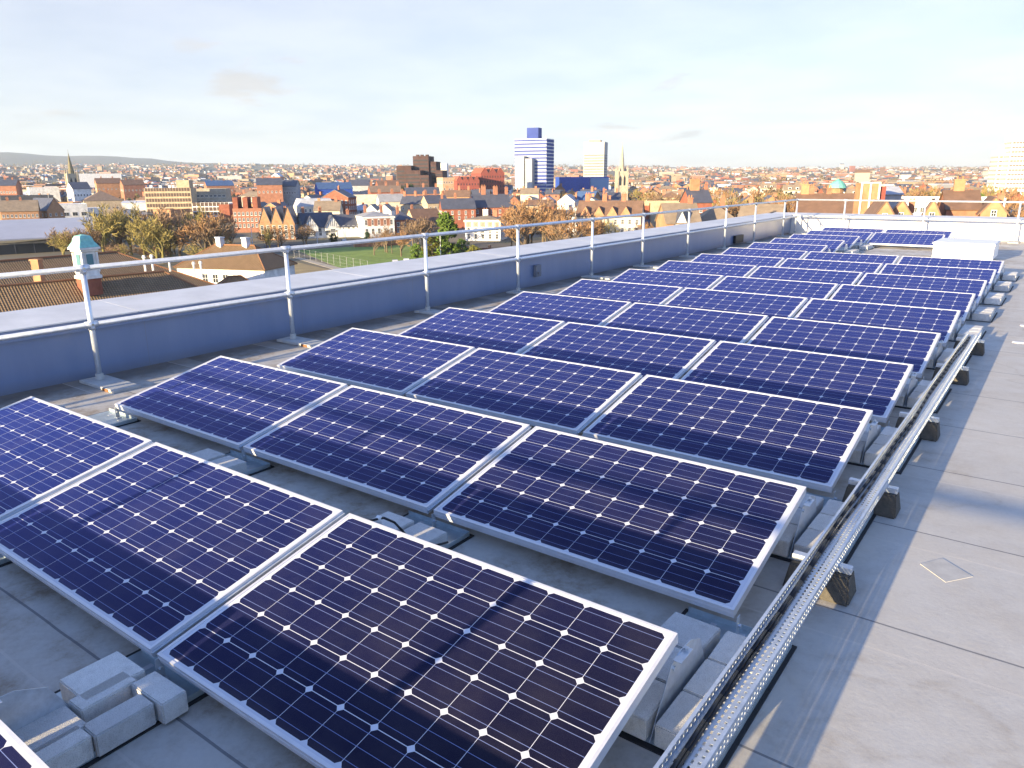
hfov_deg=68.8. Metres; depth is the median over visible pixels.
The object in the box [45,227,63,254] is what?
bare tree
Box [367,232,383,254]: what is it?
bare tree
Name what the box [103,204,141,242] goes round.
bare tree
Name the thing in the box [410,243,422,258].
bush
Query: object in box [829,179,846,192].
domed turret
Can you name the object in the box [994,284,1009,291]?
ballast block
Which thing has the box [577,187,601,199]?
town house
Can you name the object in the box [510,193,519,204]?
town house
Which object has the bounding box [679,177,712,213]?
brick house
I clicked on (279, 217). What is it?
gabled houses
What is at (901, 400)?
ballast block
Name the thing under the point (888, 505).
support block
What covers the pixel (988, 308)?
ballast block
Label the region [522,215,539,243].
bare tree
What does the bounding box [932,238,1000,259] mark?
storage box
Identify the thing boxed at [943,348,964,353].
ballast block
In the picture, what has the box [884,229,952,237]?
solar panel
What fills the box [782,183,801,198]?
town house
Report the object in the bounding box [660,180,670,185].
town house
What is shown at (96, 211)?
shed
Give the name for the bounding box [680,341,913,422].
solar panel
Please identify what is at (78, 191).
range
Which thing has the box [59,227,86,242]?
bare tree
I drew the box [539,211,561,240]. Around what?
bare tree
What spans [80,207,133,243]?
bare tree
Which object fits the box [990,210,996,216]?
window
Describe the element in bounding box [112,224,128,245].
bare tree
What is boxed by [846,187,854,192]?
town house
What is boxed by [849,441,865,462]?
ballast block
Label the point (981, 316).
ballast block
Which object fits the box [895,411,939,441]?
support block
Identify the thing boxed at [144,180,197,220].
office building
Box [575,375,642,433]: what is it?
mounting bracket
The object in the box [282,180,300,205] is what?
range
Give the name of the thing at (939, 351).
mounting bracket
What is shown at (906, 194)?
bare tree
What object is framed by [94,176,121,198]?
range
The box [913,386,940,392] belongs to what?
ballast block
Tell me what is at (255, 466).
mounting bracket
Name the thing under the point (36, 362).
parapet wall
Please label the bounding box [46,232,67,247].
bare tree
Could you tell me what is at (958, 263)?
solar panel
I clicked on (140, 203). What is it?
shed
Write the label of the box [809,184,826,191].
town house
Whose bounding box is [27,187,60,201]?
warehouse
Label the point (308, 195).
town house
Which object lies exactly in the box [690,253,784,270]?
solar panel
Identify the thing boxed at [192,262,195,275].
vent pipe
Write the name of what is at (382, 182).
range
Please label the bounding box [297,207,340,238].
timbered house
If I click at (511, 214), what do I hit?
bare tree
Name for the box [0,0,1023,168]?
sky
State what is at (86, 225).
bare tree
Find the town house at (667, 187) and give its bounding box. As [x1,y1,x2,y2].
[658,184,677,192]
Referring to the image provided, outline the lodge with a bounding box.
[217,275,248,283]
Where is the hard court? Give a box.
[294,262,329,273]
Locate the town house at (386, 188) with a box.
[367,181,400,193]
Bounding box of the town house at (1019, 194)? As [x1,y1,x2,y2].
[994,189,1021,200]
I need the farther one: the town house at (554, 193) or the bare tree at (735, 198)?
the town house at (554, 193)
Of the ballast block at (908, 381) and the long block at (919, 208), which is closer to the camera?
the ballast block at (908, 381)
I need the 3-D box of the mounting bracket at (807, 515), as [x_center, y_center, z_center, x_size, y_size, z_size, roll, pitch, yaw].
[1.616,0.664,3.989,0.478,0.246,0.860,11,19,35]
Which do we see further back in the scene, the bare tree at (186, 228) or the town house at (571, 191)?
the town house at (571, 191)
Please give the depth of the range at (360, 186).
655.88 m
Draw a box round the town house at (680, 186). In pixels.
[673,182,689,187]
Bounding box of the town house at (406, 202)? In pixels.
[400,190,423,213]
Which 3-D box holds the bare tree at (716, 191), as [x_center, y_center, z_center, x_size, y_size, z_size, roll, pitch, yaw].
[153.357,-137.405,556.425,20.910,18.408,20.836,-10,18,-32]
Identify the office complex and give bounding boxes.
[454,176,479,189]
[471,168,504,193]
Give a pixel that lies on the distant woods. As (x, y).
(779, 191)
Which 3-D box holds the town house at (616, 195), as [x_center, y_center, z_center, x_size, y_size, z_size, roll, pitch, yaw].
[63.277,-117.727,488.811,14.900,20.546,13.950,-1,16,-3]
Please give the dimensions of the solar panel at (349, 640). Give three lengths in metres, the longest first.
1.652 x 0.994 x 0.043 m
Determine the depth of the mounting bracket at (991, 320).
9.77 m
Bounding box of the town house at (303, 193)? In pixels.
[300,187,313,196]
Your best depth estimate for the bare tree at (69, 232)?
252.67 m
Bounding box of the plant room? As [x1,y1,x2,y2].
[885,186,903,208]
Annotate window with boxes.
[202,273,208,281]
[212,274,218,283]
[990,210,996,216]
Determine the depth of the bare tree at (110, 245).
247.50 m
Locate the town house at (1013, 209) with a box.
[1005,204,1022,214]
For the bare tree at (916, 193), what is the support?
on the ground at (11, 158)
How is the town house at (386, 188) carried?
on the ground at (11, 158)
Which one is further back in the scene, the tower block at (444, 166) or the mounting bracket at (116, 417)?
the tower block at (444, 166)
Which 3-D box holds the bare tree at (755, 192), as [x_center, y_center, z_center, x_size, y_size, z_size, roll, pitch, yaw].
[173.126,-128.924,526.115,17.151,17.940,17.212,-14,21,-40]
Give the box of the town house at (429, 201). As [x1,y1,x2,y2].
[420,189,445,211]
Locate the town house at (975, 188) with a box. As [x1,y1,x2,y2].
[965,185,984,191]
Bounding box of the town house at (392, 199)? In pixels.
[375,189,402,212]
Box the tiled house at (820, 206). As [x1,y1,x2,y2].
[794,182,854,213]
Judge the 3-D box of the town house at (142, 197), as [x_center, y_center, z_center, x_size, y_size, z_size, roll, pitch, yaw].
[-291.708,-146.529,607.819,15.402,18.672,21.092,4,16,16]
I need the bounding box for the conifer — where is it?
[364,231,369,238]
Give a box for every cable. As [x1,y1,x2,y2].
[670,336,969,767]
[676,336,970,767]
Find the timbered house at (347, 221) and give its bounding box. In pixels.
[333,209,358,236]
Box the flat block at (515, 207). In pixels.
[511,205,539,212]
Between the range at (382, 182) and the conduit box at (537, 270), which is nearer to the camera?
the conduit box at (537, 270)
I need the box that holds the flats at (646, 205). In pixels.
[644,202,648,219]
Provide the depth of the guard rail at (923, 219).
21.76 m
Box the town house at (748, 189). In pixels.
[746,185,757,196]
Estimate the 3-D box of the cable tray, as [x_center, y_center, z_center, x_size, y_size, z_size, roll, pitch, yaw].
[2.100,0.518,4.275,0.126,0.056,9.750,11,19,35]
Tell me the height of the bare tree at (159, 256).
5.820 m
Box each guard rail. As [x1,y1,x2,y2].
[0,199,805,393]
[797,199,1023,243]
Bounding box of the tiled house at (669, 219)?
[654,195,701,226]
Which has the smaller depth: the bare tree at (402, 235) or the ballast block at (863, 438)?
the ballast block at (863, 438)
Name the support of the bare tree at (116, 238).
on the ground at (11, 158)
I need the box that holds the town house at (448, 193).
[444,185,471,197]
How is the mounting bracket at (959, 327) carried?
on the roof deck
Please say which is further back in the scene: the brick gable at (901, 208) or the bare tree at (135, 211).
the bare tree at (135, 211)
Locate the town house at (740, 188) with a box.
[721,186,744,193]
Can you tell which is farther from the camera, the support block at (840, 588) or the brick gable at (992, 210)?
the brick gable at (992, 210)
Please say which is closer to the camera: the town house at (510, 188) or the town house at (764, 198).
the town house at (764, 198)
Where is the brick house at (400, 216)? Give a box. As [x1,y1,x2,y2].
[393,206,414,234]
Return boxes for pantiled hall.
[0,251,215,286]
[0,270,198,311]
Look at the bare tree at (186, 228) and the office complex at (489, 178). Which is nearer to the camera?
the bare tree at (186, 228)
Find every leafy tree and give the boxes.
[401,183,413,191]
[432,212,464,254]
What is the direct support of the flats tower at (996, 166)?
on the ground at (11, 158)
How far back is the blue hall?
941.06 m
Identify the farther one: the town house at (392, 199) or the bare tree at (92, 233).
the town house at (392, 199)
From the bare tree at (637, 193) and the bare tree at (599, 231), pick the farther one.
the bare tree at (637, 193)
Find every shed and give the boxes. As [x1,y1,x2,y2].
[59,203,88,217]
[79,174,121,186]
[87,207,102,216]
[121,200,147,219]
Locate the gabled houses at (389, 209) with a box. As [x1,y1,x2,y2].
[366,203,394,214]
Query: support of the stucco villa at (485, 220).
on the ground at (11, 158)
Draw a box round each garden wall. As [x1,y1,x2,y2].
[353,242,380,246]
[465,245,490,250]
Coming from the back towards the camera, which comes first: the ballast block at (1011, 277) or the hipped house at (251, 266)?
the hipped house at (251, 266)
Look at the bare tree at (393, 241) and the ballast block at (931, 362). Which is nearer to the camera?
the ballast block at (931, 362)
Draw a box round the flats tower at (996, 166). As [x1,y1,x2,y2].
[986,145,1005,192]
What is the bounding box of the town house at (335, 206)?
[313,197,343,213]
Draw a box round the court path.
[294,257,339,268]
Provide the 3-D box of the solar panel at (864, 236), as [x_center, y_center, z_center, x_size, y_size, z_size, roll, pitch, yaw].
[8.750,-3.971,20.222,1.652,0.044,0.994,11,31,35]
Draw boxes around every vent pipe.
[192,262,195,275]
[199,261,202,277]
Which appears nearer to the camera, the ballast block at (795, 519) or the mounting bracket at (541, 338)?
the ballast block at (795, 519)
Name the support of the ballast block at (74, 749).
on the mounting bracket at (19, 709)
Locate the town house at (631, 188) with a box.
[629,184,636,193]
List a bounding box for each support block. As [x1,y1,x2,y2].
[782,550,855,606]
[842,477,900,518]
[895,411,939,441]
[932,363,968,385]
[953,337,984,355]
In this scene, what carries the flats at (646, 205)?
on the ground at (11, 158)
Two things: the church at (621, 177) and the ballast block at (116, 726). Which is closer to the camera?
the ballast block at (116, 726)
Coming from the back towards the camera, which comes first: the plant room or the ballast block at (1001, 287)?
the plant room
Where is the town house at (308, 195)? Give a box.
[303,192,324,197]
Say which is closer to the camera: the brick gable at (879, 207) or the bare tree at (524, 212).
the brick gable at (879, 207)
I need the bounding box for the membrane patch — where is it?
[921,558,972,581]
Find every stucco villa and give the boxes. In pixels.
[355,204,394,237]
[464,208,506,240]
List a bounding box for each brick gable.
[864,199,894,214]
[892,198,915,214]
[921,198,941,215]
[937,176,982,215]
[975,190,1009,216]
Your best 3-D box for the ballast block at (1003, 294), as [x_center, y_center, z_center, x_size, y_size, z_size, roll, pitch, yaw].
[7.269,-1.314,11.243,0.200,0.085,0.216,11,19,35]
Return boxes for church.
[62,149,79,201]
[611,144,628,199]
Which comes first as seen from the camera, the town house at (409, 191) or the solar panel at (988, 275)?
the solar panel at (988, 275)
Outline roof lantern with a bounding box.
[67,234,102,295]
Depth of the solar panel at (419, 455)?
4.75 m
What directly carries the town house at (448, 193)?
on the ground at (11, 158)
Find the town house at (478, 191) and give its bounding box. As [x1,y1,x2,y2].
[471,188,492,193]
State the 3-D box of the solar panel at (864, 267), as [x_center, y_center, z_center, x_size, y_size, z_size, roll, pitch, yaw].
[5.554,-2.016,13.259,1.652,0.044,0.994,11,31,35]
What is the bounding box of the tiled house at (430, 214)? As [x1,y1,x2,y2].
[406,205,438,225]
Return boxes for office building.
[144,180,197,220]
[192,202,232,222]
[196,188,231,202]
[232,196,262,232]
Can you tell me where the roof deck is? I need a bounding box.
[0,233,1023,767]
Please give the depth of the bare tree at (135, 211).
260.79 m
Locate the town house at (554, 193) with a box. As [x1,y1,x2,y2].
[545,188,562,203]
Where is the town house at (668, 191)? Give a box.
[665,189,683,194]
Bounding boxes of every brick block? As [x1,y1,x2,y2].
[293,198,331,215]
[321,185,356,213]
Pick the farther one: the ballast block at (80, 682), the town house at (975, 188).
the town house at (975, 188)
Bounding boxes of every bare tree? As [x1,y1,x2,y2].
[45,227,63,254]
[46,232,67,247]
[50,230,70,254]
[55,227,72,252]
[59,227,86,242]
[64,225,101,243]
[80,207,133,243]
[82,212,101,243]
[87,202,121,251]
[90,220,129,248]
[100,241,117,250]
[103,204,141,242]
[108,243,138,254]
[112,201,142,254]
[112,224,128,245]
[113,244,131,254]
[125,215,160,259]
[125,221,168,258]
[130,207,186,255]
[133,216,186,257]
[135,244,159,255]
[142,218,185,257]
[149,244,172,257]
[151,219,178,256]
[153,205,202,255]
[165,242,176,256]
[168,226,191,253]
[173,203,206,250]
[174,211,221,250]
[182,245,205,254]
[188,217,238,245]
[194,212,228,242]
[195,211,226,246]
[199,226,236,242]
[210,210,232,232]
[221,215,240,243]
[255,228,275,247]
[261,228,276,247]
[267,225,294,244]
[274,233,286,246]
[291,224,316,244]
[293,231,304,244]
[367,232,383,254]
[378,225,395,252]
[380,232,396,252]
[394,232,410,255]
[395,229,408,248]
[398,218,424,245]
[405,219,427,249]
[412,219,433,247]
[418,216,437,246]
[498,205,529,245]
[499,199,537,243]
[499,214,534,244]
[505,217,523,240]
[506,201,552,243]
[509,201,534,229]
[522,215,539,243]
[529,197,554,241]
[530,211,554,241]
[535,209,565,240]
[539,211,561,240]
[544,213,567,240]
[545,214,573,240]
[547,203,574,219]
[555,215,605,237]
[566,202,577,238]
[574,217,599,236]
[583,220,606,236]
[585,222,602,234]
[603,219,620,233]
[632,222,653,230]
[633,188,651,201]
[643,192,658,200]
[648,192,665,200]
[660,189,682,200]
[709,187,727,196]
[714,189,735,201]
[725,197,739,215]
[725,199,738,216]
[729,200,739,216]
[730,195,765,206]
[735,189,747,200]
[739,193,761,203]
[749,188,768,197]
[765,194,791,211]
[776,195,794,206]
[902,188,922,195]
[909,184,927,195]
[925,185,940,195]
[972,183,1004,196]
[981,184,998,196]
[1001,186,1023,212]
[1005,204,1022,216]
[1005,205,1021,216]
[1009,189,1023,200]
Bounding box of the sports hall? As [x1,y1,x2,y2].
[0,217,111,254]
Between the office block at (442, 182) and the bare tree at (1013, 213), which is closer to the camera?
the bare tree at (1013, 213)
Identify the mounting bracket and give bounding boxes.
[0,442,273,520]
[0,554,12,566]
[0,649,208,767]
[54,404,140,426]
[151,510,473,653]
[240,385,405,447]
[402,349,474,393]
[425,427,582,510]
[519,322,564,353]
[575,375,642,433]
[600,303,631,325]
[618,606,796,767]
[677,341,716,378]
[744,317,768,343]
[770,490,876,563]
[843,244,860,253]
[847,419,921,473]
[858,239,874,249]
[894,372,951,413]
[926,340,971,369]
[948,317,986,341]
[966,299,997,322]
[979,285,1005,305]
[989,274,1013,292]
[999,265,1019,281]
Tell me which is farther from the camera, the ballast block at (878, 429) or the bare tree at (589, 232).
the bare tree at (589, 232)
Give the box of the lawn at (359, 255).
[298,244,431,267]
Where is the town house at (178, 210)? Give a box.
[153,208,190,223]
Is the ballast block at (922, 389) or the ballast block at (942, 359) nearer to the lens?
the ballast block at (922, 389)
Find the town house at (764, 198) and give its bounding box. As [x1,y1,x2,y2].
[737,193,777,203]
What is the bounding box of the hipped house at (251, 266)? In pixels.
[173,237,297,283]
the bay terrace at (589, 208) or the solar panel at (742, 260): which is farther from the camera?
the bay terrace at (589, 208)
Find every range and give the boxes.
[0,177,22,194]
[66,182,91,201]
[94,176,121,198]
[119,178,144,200]
[204,179,234,194]
[256,175,283,202]
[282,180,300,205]
[314,182,352,194]
[348,179,369,194]
[375,178,400,185]
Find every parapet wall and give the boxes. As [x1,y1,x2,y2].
[0,213,792,395]
[774,212,1023,240]
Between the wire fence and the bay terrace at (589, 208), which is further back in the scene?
the bay terrace at (589, 208)
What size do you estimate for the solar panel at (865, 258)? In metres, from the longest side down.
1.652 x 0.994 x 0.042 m
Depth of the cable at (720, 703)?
2.96 m
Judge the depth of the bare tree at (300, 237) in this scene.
296.52 m
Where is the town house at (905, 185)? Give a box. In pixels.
[893,183,911,186]
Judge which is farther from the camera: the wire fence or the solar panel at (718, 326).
the wire fence
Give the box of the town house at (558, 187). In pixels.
[555,183,564,189]
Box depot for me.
[0,195,53,199]
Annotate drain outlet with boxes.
[733,234,743,243]
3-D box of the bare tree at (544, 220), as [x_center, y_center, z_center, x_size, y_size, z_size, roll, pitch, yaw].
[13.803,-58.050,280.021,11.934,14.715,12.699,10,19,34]
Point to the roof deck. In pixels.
(904, 659)
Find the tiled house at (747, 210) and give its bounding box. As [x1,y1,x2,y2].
[737,195,786,216]
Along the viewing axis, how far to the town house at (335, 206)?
357.92 m
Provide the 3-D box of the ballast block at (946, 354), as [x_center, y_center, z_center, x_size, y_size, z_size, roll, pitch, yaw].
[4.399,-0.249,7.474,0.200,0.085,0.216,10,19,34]
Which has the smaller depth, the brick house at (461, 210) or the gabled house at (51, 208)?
the brick house at (461, 210)
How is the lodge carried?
on the ground at (11, 158)
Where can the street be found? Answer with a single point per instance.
(273, 246)
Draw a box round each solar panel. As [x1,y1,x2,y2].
[0,396,151,519]
[0,442,343,656]
[0,720,48,767]
[115,356,346,450]
[157,513,677,767]
[243,385,529,513]
[277,328,474,395]
[398,307,564,353]
[406,348,641,434]
[433,426,805,617]
[488,291,630,325]
[521,322,714,381]
[556,279,682,304]
[583,374,872,492]
[603,302,767,349]
[611,269,723,289]
[655,260,756,281]
[664,288,807,326]
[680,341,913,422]
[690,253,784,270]
[710,276,837,308]
[721,247,807,261]
[747,242,827,258]
[747,316,940,377]
[748,266,862,293]
[769,238,844,252]
[778,258,881,282]
[789,234,859,248]
[794,298,960,346]
[803,251,898,272]
[806,230,872,243]
[821,227,884,239]
[829,284,975,323]
[857,273,986,305]
[866,232,944,246]
[878,264,996,291]
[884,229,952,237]
[897,256,1003,280]
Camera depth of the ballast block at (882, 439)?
5.08 m
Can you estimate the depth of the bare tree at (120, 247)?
238.50 m
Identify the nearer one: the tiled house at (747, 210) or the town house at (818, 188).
the tiled house at (747, 210)
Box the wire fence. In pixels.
[294,250,367,266]
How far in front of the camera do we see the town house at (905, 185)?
921.98 m
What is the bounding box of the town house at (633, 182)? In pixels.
[631,180,642,184]
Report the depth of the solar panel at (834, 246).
17.90 m
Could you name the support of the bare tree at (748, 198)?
on the ground at (11, 158)
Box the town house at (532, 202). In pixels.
[526,197,554,210]
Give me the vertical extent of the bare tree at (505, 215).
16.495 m
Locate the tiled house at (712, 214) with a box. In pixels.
[700,195,732,221]
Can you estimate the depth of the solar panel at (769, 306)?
9.71 m
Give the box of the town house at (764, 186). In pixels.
[760,182,776,195]
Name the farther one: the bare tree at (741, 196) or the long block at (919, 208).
the bare tree at (741, 196)
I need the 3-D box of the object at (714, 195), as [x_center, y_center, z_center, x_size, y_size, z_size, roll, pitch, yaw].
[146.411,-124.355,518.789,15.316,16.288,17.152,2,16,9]
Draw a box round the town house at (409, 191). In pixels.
[404,183,439,195]
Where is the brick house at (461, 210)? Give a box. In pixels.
[438,193,476,227]
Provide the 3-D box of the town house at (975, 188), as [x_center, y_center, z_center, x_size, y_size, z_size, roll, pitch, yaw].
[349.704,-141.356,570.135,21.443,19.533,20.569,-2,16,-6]
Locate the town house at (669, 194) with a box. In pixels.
[659,189,680,200]
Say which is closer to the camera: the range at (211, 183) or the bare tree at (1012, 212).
the bare tree at (1012, 212)
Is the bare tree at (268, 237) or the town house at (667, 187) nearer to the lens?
the bare tree at (268, 237)
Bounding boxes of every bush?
[328,234,337,241]
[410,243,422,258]
[421,236,443,256]
[453,238,469,252]
[466,245,481,251]
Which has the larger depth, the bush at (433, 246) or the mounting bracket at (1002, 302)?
the bush at (433, 246)
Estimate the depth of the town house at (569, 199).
456.43 m
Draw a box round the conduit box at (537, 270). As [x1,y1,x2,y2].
[534,264,540,276]
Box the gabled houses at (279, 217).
[258,206,299,239]
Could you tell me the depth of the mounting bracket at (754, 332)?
8.04 m
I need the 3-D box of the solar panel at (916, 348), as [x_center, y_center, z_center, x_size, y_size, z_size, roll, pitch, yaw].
[3.272,-0.402,7.493,1.652,0.042,0.993,11,31,35]
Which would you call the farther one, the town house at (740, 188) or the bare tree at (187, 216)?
the town house at (740, 188)
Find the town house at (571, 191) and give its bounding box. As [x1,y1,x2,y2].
[560,188,574,195]
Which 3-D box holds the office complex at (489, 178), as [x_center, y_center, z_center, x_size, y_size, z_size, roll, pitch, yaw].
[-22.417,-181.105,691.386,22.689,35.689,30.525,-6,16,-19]
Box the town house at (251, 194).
[239,190,257,206]
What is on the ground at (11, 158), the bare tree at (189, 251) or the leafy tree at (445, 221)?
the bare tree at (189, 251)
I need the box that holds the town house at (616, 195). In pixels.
[598,187,621,199]
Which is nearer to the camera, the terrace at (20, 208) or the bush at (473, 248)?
the bush at (473, 248)
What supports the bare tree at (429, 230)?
on the lawn at (359, 255)
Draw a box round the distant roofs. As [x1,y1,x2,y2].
[0,163,988,193]
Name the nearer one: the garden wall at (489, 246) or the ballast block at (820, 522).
the ballast block at (820, 522)
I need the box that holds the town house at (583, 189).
[580,188,598,191]
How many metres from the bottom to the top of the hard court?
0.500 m
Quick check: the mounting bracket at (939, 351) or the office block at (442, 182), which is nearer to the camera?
the mounting bracket at (939, 351)
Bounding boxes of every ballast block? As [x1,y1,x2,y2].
[14,706,85,751]
[32,725,93,767]
[59,651,145,702]
[68,672,136,722]
[83,694,155,756]
[131,671,188,724]
[191,448,225,460]
[209,455,246,472]
[373,511,413,531]
[404,522,446,546]
[622,679,664,740]
[654,691,734,767]
[655,647,680,683]
[660,612,720,659]
[683,659,755,725]
[708,631,774,683]
[772,524,796,556]
[789,508,800,524]
[794,529,844,557]
[798,494,823,515]
[807,513,853,549]
[820,499,865,528]
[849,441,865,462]
[859,246,868,249]
[859,432,867,441]
[864,423,880,436]
[864,444,901,468]
[872,435,908,448]
[880,426,913,444]
[895,390,907,405]
[906,378,917,387]
[907,391,935,408]
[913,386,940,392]
[917,380,943,386]
[927,355,935,367]
[936,356,960,363]
[941,352,961,357]
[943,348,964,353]
[949,330,955,339]
[957,331,978,338]
[960,327,981,331]
[963,324,983,334]
[966,311,971,319]
[972,311,992,320]
[974,309,993,316]
[977,307,995,313]
[984,296,1001,304]
[987,294,1003,300]
[988,292,1004,298]
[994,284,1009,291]
[1002,274,1015,280]
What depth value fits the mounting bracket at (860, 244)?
18.95 m
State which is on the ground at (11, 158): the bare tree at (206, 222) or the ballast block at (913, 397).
the bare tree at (206, 222)
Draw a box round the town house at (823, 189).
[817,186,826,192]
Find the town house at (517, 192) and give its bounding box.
[509,188,519,195]
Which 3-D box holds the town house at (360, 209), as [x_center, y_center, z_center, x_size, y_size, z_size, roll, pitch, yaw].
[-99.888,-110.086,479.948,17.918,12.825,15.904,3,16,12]
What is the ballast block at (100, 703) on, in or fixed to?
on the mounting bracket at (19, 709)
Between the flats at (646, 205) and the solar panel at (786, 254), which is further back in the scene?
the flats at (646, 205)
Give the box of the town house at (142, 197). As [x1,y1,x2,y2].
[136,192,144,200]
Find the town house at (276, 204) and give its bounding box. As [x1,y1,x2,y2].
[251,200,288,209]
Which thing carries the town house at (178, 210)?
on the ground at (11, 158)
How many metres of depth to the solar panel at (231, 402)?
5.74 m
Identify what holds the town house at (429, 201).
on the ground at (11, 158)
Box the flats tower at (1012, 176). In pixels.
[999,129,1023,194]
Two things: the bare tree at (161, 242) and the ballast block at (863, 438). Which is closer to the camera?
the ballast block at (863, 438)
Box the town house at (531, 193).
[520,186,539,204]
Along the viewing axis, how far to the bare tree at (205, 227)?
237.55 m
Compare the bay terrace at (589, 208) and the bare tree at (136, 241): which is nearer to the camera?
the bare tree at (136, 241)
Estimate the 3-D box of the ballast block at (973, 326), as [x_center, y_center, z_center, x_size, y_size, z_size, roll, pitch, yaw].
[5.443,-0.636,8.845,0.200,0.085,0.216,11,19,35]
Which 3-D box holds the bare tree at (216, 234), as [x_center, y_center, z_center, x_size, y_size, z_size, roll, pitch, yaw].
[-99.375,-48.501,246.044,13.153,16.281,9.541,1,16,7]
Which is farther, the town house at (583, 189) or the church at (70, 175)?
the town house at (583, 189)
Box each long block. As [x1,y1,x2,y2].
[355,194,376,205]
[902,196,1005,214]
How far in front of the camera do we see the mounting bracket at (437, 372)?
6.52 m
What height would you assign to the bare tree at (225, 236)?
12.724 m
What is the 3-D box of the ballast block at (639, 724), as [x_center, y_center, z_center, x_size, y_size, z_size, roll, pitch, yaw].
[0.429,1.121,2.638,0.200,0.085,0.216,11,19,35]
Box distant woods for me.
[0,161,988,201]
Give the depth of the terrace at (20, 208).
411.78 m
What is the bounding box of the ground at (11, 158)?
[0,152,982,270]
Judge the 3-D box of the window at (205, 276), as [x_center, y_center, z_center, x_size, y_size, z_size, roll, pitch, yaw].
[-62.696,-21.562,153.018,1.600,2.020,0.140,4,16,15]
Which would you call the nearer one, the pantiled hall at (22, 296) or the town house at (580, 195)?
the pantiled hall at (22, 296)
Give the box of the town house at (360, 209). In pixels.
[357,202,367,213]
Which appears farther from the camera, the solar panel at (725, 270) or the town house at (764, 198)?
the town house at (764, 198)
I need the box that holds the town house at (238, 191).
[235,188,254,194]
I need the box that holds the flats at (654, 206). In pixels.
[645,201,679,227]
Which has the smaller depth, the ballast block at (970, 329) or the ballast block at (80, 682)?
the ballast block at (80, 682)
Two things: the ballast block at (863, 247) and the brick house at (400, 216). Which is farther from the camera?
the brick house at (400, 216)
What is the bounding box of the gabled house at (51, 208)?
[33,198,64,218]
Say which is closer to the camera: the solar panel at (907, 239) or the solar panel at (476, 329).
the solar panel at (476, 329)
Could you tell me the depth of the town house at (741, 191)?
579.50 m
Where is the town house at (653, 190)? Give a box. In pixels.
[645,186,658,200]
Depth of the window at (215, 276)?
152.41 m
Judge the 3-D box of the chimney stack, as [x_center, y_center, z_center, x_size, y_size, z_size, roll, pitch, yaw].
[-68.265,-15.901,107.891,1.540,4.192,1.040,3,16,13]
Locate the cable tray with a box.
[653,330,980,767]
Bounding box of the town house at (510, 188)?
[505,184,512,193]
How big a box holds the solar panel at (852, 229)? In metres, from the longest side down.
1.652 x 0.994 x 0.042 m
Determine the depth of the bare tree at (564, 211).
282.00 m
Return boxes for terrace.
[0,197,40,219]
[576,192,644,236]
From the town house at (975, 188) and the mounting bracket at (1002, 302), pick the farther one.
the town house at (975, 188)
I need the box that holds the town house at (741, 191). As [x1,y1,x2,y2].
[737,188,751,196]
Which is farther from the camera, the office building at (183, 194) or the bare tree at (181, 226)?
the office building at (183, 194)
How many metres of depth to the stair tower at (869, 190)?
167.41 m
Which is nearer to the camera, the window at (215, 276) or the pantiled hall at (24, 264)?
the pantiled hall at (24, 264)
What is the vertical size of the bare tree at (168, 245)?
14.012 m
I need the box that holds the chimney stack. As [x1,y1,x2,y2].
[28,259,45,281]
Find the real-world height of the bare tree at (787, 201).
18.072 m
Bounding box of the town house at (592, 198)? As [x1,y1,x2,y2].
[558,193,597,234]
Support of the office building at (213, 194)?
on the ground at (11, 158)
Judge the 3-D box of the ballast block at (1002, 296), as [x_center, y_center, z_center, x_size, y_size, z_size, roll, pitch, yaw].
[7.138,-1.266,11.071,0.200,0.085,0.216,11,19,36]
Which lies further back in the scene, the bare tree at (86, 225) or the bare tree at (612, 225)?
the bare tree at (86, 225)
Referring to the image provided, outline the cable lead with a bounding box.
[370,515,448,545]
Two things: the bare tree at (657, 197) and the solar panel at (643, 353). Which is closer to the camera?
the solar panel at (643, 353)
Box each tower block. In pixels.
[440,163,448,176]
[515,125,553,193]
[583,140,607,176]
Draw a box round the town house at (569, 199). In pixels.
[557,192,578,209]
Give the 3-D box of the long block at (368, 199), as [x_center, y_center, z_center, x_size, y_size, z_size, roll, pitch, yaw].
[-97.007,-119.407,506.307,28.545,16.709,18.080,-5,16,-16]
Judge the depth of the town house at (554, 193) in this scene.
716.97 m
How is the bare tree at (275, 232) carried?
on the ground at (11, 158)
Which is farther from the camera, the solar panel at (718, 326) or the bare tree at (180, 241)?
the bare tree at (180, 241)
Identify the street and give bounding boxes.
[264,240,392,247]
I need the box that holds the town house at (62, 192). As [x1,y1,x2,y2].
[60,190,64,201]
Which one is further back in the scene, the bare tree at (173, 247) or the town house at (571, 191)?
the town house at (571, 191)
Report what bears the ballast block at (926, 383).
on the mounting bracket at (911, 388)
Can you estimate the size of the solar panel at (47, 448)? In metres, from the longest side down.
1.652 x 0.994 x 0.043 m
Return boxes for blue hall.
[555,177,608,191]
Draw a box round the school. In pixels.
[81,189,122,215]
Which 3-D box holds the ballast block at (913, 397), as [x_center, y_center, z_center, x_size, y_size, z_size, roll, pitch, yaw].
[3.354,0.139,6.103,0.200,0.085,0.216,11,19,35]
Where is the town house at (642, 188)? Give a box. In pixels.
[638,185,660,200]
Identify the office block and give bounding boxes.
[396,155,446,186]
[437,177,454,193]
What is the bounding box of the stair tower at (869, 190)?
[852,182,885,213]
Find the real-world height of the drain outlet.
0.210 m
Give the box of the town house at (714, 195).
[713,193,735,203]
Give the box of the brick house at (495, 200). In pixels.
[470,184,510,216]
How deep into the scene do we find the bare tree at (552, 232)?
254.04 m
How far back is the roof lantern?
98.07 m
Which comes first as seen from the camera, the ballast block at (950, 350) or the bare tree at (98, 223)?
the ballast block at (950, 350)
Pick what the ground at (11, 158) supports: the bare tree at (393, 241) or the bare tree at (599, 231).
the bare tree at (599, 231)

